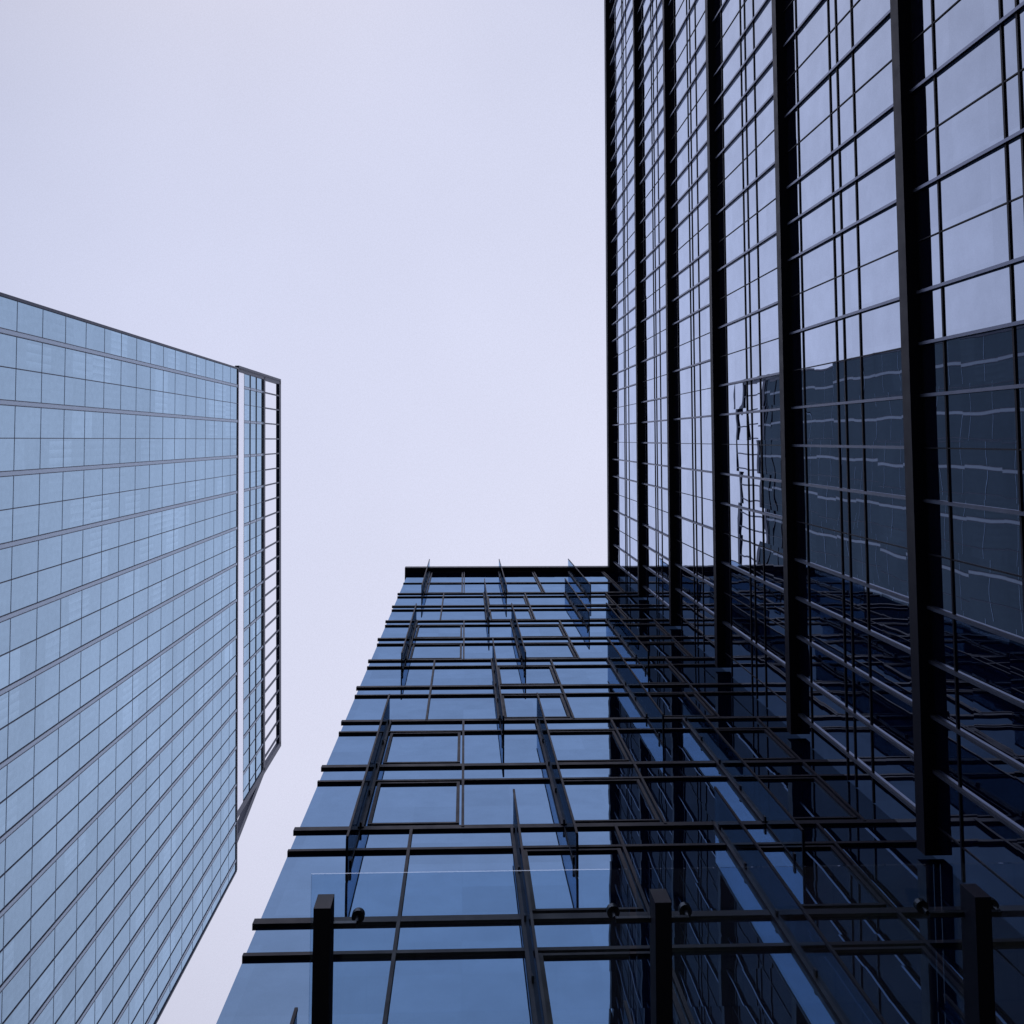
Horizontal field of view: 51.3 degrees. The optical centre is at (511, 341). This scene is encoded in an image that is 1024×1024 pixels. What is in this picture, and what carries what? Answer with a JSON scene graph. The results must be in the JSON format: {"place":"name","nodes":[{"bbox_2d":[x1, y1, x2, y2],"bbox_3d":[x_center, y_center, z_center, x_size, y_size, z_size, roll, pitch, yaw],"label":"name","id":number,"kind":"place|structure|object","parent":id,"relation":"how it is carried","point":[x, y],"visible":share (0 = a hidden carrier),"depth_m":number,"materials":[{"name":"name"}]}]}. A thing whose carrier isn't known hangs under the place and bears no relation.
{"place":"outdoors","nodes":[
{"label":"outdoors","id":0,"kind":"place"},
{"bbox_2d":[0,296,262,1023],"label":"tower","id":1,"kind":"structure","parent":0,"point":[24,730],"depth_m":103.48,"materials":[{"name":"blue glass"}]},
{"bbox_2d":[1,301,230,1023],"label":"tower floor joints","id":2,"kind":"object","parent":1,"relation":"attached to","point":[117,660],"visible":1,"depth_m":103.43,"materials":[{"name":"grey metal"}]},
{"bbox_2d":[0,0,607,1023],"label":"sky","id":3,"kind":"structure","parent":0,"point":[391,213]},
{"label":"ground","id":4,"kind":"structure","parent":0,"visible":0},
{"bbox_2d":[0,292,280,1023],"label":"window frames","id":5,"kind":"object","parent":4,"relation":"on","point":[243,811],"visible":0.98,"depth_m":131.17,"materials":[{"name":"grey metal"}]},
{"bbox_2d":[0,328,262,1023],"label":"ledges","id":6,"kind":"object","parent":5,"relation":"attached to","point":[10,544],"visible":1,"depth_m":103.47,"materials":[{"name":"metal"}]},
{"bbox_2d":[238,372,243,809],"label":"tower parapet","id":7,"kind":"structure","parent":5,"relation":"attached to","point":[240,585],"depth_m":161.10,"materials":[{"name":"white"}]},
{"bbox_2d":[216,572,1023,1023],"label":"wing glass","id":8,"kind":"object","parent":4,"relation":"on","point":[758,986],"visible":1,"depth_m":19.05,"materials":[{"name":"blue glass"}]},
{"bbox_2d":[242,0,1023,1023],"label":"block frames","id":9,"kind":"structure","parent":4,"relation":"on","point":[916,548],"depth_m":24.77,"materials":[{"name":"black metal"}]},
{"bbox_2d":[294,560,964,1023],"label":"glass fins","id":10,"kind":"object","parent":9,"relation":"attached to","point":[848,1000],"visible":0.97,"depth_m":20.08,"materials":[{"name":"blue glass"}]},
{"bbox_2d":[311,883,995,1023],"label":"canopy beams","id":11,"kind":"structure","parent":9,"relation":"on","point":[978,963],"depth_m":5.81,"materials":[{"name":"black metal"}]},
{"bbox_2d":[333,897,1001,927],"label":"railing clamps","id":12,"kind":"object","parent":11,"relation":"attached to","point":[921,906],"visible":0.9,"depth_m":5.98,"materials":[{"name":"black metal"}]},
{"bbox_2d":[309,874,636,991],"bbox_3d":[3.366,5.424,5.988,9.010,0.012,4.810,0,-95,-2],"label":"canopy glass","id":13,"kind":"object","parent":12,"relation":"attached to","point":[629,936],"visible":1,"depth_m":6.06,"materials":[{"name":"blue glass"}]},
{"bbox_2d":[610,0,1023,935],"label":"tower wing glass","id":14,"kind":"object","parent":4,"relation":"on","point":[990,598],"visible":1,"depth_m":23.81,"materials":[{"name":"blue glass"}]},
{"bbox_2d":[609,0,1023,837],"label":"window mullions","id":15,"kind":"object","parent":14,"relation":"attached to","point":[969,506],"visible":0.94,"depth_m":25.02,"materials":[{"name":"black metal"}]}
]}

